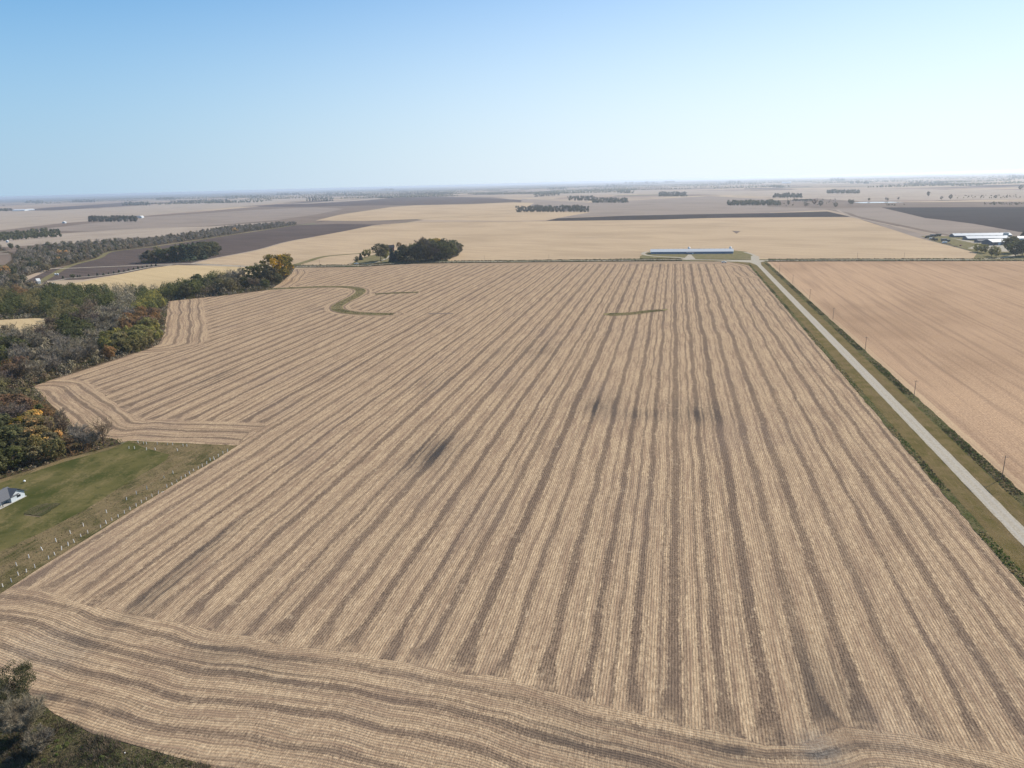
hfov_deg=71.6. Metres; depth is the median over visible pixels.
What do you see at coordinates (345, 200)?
tan strip field
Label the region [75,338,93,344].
tree
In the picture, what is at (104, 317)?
tree
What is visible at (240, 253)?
field road
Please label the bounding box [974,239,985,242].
shed
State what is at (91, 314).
tree
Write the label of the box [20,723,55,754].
shrub
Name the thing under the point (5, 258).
valley meadow
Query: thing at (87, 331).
tree
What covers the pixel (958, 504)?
ditch bank
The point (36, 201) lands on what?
grove
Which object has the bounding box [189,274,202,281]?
tree
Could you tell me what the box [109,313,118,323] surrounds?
tree
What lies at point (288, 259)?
tree
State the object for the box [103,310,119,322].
tree
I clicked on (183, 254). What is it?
tree
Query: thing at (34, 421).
tree
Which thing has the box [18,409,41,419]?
tree
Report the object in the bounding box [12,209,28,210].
shed
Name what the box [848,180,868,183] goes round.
grove
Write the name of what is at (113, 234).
olive stubble field
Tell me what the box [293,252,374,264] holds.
grass waterway
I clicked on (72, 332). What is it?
tree
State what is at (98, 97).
sky
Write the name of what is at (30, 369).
tree
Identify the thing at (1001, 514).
road
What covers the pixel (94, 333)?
tree
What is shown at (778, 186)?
grove
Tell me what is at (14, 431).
tree
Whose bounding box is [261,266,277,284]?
tree
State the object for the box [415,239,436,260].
tree
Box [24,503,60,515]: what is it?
garden plot
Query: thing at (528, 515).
striped field
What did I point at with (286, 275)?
tree
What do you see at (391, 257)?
tree
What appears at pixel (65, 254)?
valley woodland
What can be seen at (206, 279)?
tree
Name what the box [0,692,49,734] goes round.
shrub
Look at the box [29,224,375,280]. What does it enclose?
ploughed hill field
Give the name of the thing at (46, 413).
tree
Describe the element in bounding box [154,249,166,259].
tree
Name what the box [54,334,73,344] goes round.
tree
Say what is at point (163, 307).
undergrowth
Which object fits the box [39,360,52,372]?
tree
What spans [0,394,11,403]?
tree
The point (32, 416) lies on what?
tree
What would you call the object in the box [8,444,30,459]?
tree
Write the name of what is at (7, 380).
tree
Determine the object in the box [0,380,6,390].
tree
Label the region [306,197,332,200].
grove
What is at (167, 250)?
tree
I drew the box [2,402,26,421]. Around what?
tree
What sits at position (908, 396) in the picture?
ditch bank
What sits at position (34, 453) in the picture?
tree
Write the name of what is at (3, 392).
tree
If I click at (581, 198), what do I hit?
grove
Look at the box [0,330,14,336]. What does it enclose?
tree
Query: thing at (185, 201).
grove
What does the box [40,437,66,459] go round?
tree
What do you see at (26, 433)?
tree
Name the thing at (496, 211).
tan field
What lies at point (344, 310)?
waterway grass
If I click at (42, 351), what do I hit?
tree
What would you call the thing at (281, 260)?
tree
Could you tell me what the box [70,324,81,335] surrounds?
tree
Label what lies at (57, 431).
tree
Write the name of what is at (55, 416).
tree
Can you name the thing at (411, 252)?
tree
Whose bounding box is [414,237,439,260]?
tree
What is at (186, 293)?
tree
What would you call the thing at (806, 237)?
tan field
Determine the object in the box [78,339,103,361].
tree
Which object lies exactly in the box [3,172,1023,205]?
distant tree lines
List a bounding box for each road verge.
[298,258,1022,266]
[752,266,1023,571]
[761,262,1023,526]
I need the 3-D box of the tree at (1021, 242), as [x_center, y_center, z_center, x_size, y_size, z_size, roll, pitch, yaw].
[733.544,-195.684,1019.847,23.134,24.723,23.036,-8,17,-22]
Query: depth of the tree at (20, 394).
409.51 m
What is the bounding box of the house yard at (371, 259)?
[351,250,434,264]
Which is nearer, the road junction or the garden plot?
the garden plot
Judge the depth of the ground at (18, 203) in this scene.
10319.01 m
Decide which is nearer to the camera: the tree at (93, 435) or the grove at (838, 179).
the tree at (93, 435)
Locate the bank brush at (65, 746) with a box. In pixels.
[1,715,160,767]
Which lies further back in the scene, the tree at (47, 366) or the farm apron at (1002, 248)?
the farm apron at (1002, 248)
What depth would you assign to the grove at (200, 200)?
8268.65 m
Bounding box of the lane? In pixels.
[47,265,165,281]
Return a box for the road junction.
[728,260,763,264]
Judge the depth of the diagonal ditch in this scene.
1721.98 m
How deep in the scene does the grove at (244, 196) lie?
12168.93 m
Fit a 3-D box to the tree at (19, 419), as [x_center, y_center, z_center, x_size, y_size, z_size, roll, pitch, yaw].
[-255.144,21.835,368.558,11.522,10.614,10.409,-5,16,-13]
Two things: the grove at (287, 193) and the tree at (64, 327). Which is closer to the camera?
the tree at (64, 327)
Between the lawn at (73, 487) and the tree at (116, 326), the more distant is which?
the tree at (116, 326)
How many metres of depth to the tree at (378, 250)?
1172.13 m
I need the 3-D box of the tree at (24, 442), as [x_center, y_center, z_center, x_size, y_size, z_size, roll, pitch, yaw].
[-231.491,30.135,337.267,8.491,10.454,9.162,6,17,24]
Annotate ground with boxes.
[0,171,1023,765]
[169,267,294,300]
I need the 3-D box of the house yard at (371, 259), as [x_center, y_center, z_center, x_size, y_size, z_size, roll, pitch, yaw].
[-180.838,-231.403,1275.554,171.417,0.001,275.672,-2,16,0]
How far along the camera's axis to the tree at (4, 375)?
454.24 m
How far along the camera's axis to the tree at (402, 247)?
1167.54 m
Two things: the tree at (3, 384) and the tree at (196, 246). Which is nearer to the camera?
the tree at (3, 384)
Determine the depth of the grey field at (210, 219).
3143.68 m
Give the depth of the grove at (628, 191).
6967.70 m
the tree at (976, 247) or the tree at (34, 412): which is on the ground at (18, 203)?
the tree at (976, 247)
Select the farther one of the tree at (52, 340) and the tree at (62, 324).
the tree at (62, 324)
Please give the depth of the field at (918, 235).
1507.93 m
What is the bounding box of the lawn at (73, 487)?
[0,441,233,592]
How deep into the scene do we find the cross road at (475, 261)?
1135.56 m
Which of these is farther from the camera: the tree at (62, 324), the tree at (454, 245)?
the tree at (454, 245)
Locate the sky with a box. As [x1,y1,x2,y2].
[0,0,1023,197]
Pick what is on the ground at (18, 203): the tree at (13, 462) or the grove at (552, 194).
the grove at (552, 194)
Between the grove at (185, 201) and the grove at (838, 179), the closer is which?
the grove at (185, 201)
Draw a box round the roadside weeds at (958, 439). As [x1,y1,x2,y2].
[765,263,1023,502]
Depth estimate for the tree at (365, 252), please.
1253.53 m
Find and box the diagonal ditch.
[827,209,948,235]
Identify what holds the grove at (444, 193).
on the ground at (18, 203)
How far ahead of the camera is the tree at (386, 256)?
1196.04 m
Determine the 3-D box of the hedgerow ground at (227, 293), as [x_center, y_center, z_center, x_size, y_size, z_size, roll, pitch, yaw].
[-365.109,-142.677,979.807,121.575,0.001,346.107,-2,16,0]
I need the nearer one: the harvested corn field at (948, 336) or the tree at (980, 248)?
the harvested corn field at (948, 336)
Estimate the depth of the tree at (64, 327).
601.86 m
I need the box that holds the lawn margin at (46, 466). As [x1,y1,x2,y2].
[0,444,122,482]
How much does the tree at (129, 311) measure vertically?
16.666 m
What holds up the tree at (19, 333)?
on the woodland floor at (87, 358)
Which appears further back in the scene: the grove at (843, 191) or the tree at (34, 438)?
the grove at (843, 191)
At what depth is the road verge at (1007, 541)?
313.05 m
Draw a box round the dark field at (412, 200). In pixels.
[258,196,520,206]
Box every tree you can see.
[0,323,15,333]
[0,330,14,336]
[0,338,13,348]
[0,349,4,363]
[0,363,15,375]
[0,372,13,381]
[0,376,11,388]
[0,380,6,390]
[0,389,8,397]
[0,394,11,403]
[0,405,17,418]
[0,413,13,425]
[0,423,25,441]
[0,425,22,448]
[0,445,29,468]
[0,453,7,471]
[0,659,38,703]
[1,325,19,338]
[1,335,16,345]
[1,370,17,382]
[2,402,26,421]
[3,338,29,349]
[4,344,26,359]
[5,392,25,403]
[6,395,34,409]
[7,359,28,382]
[7,415,30,428]
[8,348,38,362]
[8,349,19,363]
[8,387,22,398]
[8,421,29,434]
[8,434,25,446]
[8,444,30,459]
[10,339,25,349]
[11,356,28,364]
[11,399,31,416]
[11,437,32,446]
[12,328,30,345]
[15,327,32,342]
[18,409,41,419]
[19,360,48,378]
[19,425,48,439]
[21,414,47,424]
[21,445,42,462]
[22,358,37,366]
[22,360,39,377]
[23,415,54,434]
[24,331,48,341]
[25,336,47,349]
[26,432,49,456]
[30,325,46,336]
[35,345,58,360]
[37,353,52,362]
[37,431,58,451]
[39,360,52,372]
[40,323,55,335]
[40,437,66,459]
[41,353,64,372]
[42,411,52,419]
[43,316,58,325]
[43,412,70,434]
[44,328,60,339]
[46,428,62,438]
[48,333,63,344]
[49,345,65,358]
[51,338,66,350]
[52,410,67,421]
[53,319,64,327]
[54,321,70,332]
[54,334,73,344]
[54,351,67,368]
[58,326,69,335]
[59,346,86,363]
[60,336,81,346]
[64,328,84,338]
[64,337,86,347]
[66,344,81,353]
[66,420,88,433]
[66,425,81,445]
[67,310,84,321]
[68,427,93,448]
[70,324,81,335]
[74,348,88,361]
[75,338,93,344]
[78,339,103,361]
[78,429,100,446]
[80,328,96,339]
[81,304,96,313]
[82,310,100,321]
[82,324,94,336]
[85,415,114,442]
[89,327,108,338]
[94,312,107,325]
[97,330,114,343]
[98,336,113,347]
[101,321,118,330]
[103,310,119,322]
[104,322,121,330]
[106,332,127,346]
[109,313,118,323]
[110,337,131,351]
[119,304,136,316]
[119,317,135,328]
[126,334,142,344]
[127,324,145,331]
[128,329,147,340]
[137,317,157,326]
[141,250,153,260]
[143,315,156,324]
[146,250,159,260]
[146,307,161,315]
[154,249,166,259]
[159,248,171,260]
[168,246,180,261]
[173,243,184,257]
[177,244,191,260]
[178,282,191,296]
[182,282,199,296]
[185,243,196,260]
[189,242,202,257]
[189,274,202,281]
[195,242,207,259]
[200,241,210,255]
[201,277,209,289]
[203,241,217,255]
[213,278,222,291]
[220,278,235,290]
[221,280,232,291]
[231,266,245,278]
[239,276,251,287]
[240,265,260,278]
[246,276,259,286]
[254,263,263,279]
[259,254,293,276]
[260,279,269,287]
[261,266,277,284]
[273,272,282,282]
[277,253,292,270]
[282,269,291,279]
[361,249,367,256]
[371,243,388,260]
[382,250,388,259]
[388,248,396,261]
[395,250,406,260]
[397,244,409,256]
[408,244,421,260]
[409,243,431,259]
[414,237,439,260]
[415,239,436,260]
[428,240,440,258]
[433,240,451,259]
[440,241,454,257]
[448,242,457,255]
[454,243,462,253]
[973,243,981,251]
[978,244,985,251]
[982,244,989,251]
[986,246,996,255]
[993,247,1001,255]
[1001,236,1018,250]
[1007,240,1023,255]
[1014,239,1023,255]
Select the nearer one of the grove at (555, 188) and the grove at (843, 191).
the grove at (843, 191)
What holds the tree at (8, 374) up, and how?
on the woodland floor at (87, 358)
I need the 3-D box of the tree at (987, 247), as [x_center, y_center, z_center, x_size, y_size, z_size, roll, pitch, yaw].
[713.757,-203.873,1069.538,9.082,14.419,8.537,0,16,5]
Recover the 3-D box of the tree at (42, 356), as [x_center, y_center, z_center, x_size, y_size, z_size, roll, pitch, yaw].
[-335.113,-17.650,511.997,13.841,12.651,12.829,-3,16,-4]
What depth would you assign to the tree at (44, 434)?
340.02 m
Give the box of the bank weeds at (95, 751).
[0,677,212,767]
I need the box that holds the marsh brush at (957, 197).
[783,194,1023,205]
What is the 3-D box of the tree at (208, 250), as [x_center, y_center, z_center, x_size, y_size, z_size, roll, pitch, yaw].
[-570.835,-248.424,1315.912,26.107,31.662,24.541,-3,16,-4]
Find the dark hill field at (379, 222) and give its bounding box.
[315,219,419,224]
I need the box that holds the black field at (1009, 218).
[881,207,1023,231]
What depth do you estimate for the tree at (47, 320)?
644.99 m
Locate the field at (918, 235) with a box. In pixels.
[865,220,930,240]
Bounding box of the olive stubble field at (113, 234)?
[0,222,269,246]
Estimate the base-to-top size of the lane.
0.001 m
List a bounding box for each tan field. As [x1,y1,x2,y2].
[198,217,976,265]
[316,202,588,220]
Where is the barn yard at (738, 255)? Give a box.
[640,250,752,258]
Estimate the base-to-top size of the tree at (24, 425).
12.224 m
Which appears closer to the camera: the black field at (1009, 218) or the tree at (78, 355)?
the tree at (78, 355)
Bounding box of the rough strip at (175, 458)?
[0,441,235,592]
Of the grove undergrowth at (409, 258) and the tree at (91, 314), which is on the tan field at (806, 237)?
the grove undergrowth at (409, 258)
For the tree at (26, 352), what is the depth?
510.02 m
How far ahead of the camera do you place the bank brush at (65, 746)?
157.44 m
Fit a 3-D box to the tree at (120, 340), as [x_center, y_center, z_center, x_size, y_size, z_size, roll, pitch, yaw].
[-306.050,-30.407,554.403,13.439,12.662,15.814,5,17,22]
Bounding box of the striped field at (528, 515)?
[0,261,1023,767]
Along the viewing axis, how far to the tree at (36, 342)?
555.80 m
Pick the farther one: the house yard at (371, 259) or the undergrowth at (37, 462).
the house yard at (371, 259)
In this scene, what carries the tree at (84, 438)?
on the woodland floor at (61, 458)
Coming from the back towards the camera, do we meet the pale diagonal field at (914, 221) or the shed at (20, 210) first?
the shed at (20, 210)
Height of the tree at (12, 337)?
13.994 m
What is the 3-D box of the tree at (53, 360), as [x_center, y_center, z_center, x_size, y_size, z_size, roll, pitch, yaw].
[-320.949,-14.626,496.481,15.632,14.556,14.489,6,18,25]
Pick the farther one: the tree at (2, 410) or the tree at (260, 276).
the tree at (260, 276)
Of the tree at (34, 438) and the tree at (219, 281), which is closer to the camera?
the tree at (34, 438)
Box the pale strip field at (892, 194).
[555,189,1023,200]
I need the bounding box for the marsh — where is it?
[768,198,1023,208]
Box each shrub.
[0,683,23,733]
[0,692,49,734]
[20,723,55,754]
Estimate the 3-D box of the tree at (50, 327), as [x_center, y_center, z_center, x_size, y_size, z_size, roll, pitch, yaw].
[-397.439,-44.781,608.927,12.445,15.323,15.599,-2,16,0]
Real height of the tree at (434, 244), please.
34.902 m
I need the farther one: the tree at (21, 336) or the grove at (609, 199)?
the grove at (609, 199)
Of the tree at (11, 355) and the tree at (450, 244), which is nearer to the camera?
the tree at (11, 355)
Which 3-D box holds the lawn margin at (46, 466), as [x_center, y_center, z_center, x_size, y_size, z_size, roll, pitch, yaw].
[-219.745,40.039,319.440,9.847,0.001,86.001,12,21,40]
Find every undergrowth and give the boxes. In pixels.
[0,265,294,388]
[0,384,122,477]
[141,253,458,262]
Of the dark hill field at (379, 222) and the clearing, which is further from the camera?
the dark hill field at (379, 222)
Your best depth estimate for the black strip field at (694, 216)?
2319.55 m
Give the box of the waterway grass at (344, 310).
[257,286,662,314]
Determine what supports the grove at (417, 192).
on the ground at (18, 203)
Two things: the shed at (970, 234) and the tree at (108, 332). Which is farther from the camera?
the shed at (970, 234)
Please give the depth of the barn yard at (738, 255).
1137.62 m
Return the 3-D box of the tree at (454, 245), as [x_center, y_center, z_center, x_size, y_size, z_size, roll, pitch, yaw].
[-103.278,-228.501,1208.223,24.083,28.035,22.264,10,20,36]
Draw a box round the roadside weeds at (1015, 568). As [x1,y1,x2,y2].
[748,264,1023,583]
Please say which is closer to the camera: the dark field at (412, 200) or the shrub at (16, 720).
the shrub at (16, 720)
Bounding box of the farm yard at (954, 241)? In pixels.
[922,236,1023,259]
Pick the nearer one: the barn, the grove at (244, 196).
the barn
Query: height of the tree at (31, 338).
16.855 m
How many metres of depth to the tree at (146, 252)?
1269.13 m
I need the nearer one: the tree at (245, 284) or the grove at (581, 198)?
the tree at (245, 284)
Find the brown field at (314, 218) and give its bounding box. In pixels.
[0,196,503,251]
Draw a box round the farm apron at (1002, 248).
[952,238,1015,251]
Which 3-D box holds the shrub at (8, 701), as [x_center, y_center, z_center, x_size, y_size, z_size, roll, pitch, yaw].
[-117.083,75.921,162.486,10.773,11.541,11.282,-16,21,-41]
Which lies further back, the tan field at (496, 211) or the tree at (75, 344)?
the tan field at (496, 211)
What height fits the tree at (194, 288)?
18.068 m
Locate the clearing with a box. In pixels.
[0,318,44,339]
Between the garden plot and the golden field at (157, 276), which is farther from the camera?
the golden field at (157, 276)
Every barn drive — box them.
[641,251,690,259]
[744,252,758,259]
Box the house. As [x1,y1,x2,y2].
[0,487,26,508]
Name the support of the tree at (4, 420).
on the woodland floor at (61, 458)
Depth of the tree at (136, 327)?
596.47 m
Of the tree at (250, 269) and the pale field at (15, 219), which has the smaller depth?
the tree at (250, 269)
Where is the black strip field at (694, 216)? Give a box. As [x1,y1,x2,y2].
[547,211,848,220]
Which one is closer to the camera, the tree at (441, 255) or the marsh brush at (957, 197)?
the tree at (441, 255)
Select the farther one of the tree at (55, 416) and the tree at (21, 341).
the tree at (21, 341)
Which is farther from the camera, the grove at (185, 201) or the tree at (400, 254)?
the grove at (185, 201)
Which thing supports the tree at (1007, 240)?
on the ground at (18, 203)
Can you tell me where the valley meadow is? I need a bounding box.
[0,252,11,264]
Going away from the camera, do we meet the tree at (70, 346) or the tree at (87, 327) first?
the tree at (70, 346)
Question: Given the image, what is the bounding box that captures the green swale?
[604,309,667,315]
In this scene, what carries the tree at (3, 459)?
on the woodland floor at (61, 458)
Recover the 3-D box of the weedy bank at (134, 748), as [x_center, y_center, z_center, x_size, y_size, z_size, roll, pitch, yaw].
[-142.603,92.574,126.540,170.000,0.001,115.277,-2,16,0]
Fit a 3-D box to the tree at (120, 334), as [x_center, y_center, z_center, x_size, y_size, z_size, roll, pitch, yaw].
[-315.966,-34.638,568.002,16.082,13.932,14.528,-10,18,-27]
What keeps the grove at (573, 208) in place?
on the ground at (18, 203)
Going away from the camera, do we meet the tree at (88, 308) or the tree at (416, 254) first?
the tree at (88, 308)
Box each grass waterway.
[259,286,389,314]
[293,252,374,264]
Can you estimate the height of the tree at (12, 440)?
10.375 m
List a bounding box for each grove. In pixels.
[0,227,61,240]
[24,200,43,202]
[72,199,94,201]
[88,215,137,221]
[121,201,149,205]
[156,197,174,199]
[169,200,195,203]
[198,199,229,202]
[222,195,265,197]
[275,192,300,194]
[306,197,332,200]
[323,191,362,194]
[399,191,438,193]
[428,192,452,194]
[515,204,588,211]
[534,192,559,196]
[547,186,566,189]
[567,195,594,200]
[592,197,628,202]
[617,190,633,192]
[622,181,657,183]
[658,191,687,195]
[727,199,780,205]
[769,184,783,187]
[772,192,802,197]
[792,199,811,200]
[826,189,859,192]
[830,177,844,180]
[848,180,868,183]
[906,180,950,184]
[1008,174,1023,178]
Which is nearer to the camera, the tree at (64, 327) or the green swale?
the tree at (64, 327)
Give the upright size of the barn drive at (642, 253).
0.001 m
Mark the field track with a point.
(884, 223)
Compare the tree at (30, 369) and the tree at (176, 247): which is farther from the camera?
the tree at (176, 247)
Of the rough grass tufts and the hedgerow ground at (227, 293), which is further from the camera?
the hedgerow ground at (227, 293)
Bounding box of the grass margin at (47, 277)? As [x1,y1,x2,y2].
[37,225,293,284]
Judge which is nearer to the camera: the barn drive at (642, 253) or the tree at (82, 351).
the tree at (82, 351)
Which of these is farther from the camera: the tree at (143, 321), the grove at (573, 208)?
the grove at (573, 208)
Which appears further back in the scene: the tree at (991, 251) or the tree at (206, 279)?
the tree at (991, 251)
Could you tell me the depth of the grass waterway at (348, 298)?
782.26 m
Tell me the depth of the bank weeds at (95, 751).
157.87 m
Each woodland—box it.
[0,221,296,289]
[0,267,237,433]
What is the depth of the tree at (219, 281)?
858.51 m
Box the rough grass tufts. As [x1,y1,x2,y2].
[0,442,235,591]
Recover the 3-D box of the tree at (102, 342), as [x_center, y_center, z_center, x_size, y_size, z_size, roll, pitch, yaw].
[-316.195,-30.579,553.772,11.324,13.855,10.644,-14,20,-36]
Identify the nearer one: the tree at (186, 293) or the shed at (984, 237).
the tree at (186, 293)
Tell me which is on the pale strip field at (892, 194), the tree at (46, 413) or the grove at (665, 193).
the grove at (665, 193)
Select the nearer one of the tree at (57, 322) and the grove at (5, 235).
the tree at (57, 322)
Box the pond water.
[854,202,896,202]
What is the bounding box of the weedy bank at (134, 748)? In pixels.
[0,686,210,767]
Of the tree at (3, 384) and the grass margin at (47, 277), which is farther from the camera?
the grass margin at (47, 277)
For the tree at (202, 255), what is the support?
on the ploughed hill field at (121, 260)
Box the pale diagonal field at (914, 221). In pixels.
[779,207,1022,235]
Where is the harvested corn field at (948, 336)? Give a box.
[770,261,1023,483]
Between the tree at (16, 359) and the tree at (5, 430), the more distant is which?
the tree at (16, 359)
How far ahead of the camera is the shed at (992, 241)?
1187.10 m
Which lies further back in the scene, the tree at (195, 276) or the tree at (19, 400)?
the tree at (195, 276)
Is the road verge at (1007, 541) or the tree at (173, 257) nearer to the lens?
the road verge at (1007, 541)
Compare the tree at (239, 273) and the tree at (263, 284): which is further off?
the tree at (239, 273)
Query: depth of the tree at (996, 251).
1014.82 m
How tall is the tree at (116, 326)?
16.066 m
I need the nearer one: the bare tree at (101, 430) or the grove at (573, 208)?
the bare tree at (101, 430)
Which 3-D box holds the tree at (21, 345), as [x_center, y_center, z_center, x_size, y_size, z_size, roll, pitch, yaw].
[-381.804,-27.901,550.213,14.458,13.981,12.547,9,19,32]
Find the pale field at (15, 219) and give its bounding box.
[0,197,337,229]
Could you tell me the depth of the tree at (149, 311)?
683.32 m
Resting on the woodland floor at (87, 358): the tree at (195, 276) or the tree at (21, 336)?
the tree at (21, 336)
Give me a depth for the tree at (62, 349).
518.70 m
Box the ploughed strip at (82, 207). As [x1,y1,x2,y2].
[1,202,172,210]
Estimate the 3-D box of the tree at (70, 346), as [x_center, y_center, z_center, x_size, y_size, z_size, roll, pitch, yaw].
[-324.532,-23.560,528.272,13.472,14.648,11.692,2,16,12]
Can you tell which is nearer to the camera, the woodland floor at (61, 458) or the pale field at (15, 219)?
the woodland floor at (61, 458)
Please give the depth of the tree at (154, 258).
1263.56 m
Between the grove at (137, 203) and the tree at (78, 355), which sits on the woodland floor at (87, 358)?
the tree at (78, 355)
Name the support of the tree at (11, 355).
on the woodland floor at (87, 358)
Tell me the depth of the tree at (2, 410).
377.94 m
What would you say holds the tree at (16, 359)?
on the woodland floor at (87, 358)
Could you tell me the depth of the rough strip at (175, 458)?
279.24 m
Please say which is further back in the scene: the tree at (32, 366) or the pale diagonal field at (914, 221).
the pale diagonal field at (914, 221)
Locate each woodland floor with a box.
[0,293,168,389]
[0,386,119,478]
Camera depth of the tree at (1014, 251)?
1019.00 m
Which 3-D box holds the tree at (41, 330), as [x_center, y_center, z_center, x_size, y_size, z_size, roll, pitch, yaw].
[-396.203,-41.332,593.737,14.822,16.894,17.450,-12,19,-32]
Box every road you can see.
[31,259,971,268]
[190,237,310,263]
[757,265,1023,545]
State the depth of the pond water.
3069.64 m
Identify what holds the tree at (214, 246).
on the ploughed hill field at (121, 260)
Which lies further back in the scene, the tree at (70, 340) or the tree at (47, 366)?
the tree at (70, 340)
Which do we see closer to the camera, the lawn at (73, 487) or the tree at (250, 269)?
the lawn at (73, 487)
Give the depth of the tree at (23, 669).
168.35 m
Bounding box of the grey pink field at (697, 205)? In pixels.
[521,196,828,217]
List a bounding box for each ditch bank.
[750,266,1023,585]
[764,262,1023,506]
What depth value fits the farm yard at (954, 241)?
1088.88 m
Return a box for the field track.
[837,210,944,235]
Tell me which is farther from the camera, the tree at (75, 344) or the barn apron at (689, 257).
the barn apron at (689, 257)
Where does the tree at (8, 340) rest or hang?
on the woodland floor at (87, 358)
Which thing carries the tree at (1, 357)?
on the woodland floor at (87, 358)
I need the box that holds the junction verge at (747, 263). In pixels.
[687,260,756,265]
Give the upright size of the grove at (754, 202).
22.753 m
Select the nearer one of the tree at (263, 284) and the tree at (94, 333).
the tree at (94, 333)
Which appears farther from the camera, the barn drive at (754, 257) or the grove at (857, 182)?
the grove at (857, 182)
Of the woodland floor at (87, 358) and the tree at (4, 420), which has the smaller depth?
the tree at (4, 420)
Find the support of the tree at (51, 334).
on the woodland floor at (87, 358)
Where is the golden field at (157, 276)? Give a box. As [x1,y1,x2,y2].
[64,265,294,291]
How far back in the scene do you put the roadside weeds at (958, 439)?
352.84 m
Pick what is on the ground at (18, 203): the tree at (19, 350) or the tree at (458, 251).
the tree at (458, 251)
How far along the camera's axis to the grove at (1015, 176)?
11768.07 m
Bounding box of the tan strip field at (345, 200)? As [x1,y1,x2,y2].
[294,197,397,203]
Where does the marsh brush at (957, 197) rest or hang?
on the marsh
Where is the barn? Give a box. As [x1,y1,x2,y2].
[650,248,733,253]
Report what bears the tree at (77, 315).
on the woodland floor at (87, 358)
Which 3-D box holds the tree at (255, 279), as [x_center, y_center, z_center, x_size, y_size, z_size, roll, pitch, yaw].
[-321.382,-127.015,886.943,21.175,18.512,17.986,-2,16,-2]
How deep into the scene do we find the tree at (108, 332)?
571.36 m
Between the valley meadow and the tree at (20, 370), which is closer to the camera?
the tree at (20, 370)
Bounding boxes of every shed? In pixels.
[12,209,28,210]
[949,232,1011,236]
[962,235,1008,239]
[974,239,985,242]
[981,239,1004,244]
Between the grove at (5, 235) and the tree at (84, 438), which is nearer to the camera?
the tree at (84, 438)
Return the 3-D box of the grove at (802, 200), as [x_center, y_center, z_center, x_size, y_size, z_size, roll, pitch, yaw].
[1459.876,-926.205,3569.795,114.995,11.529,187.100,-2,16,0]
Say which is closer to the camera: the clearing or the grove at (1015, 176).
the clearing
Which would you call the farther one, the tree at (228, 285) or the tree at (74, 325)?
the tree at (228, 285)
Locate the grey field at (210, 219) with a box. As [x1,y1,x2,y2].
[38,207,340,230]
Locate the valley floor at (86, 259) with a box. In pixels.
[0,223,295,291]
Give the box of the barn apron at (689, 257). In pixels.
[684,255,694,258]
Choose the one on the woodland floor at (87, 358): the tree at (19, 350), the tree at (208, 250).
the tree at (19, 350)
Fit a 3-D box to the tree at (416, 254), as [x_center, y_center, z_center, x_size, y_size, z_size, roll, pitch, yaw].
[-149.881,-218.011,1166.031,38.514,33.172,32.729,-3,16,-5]
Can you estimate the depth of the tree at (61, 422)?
355.35 m
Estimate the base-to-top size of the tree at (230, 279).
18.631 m
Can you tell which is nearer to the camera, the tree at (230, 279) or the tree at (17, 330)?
the tree at (17, 330)
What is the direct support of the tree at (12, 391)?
on the woodland floor at (61, 458)
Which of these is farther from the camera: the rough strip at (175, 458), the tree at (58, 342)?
the tree at (58, 342)

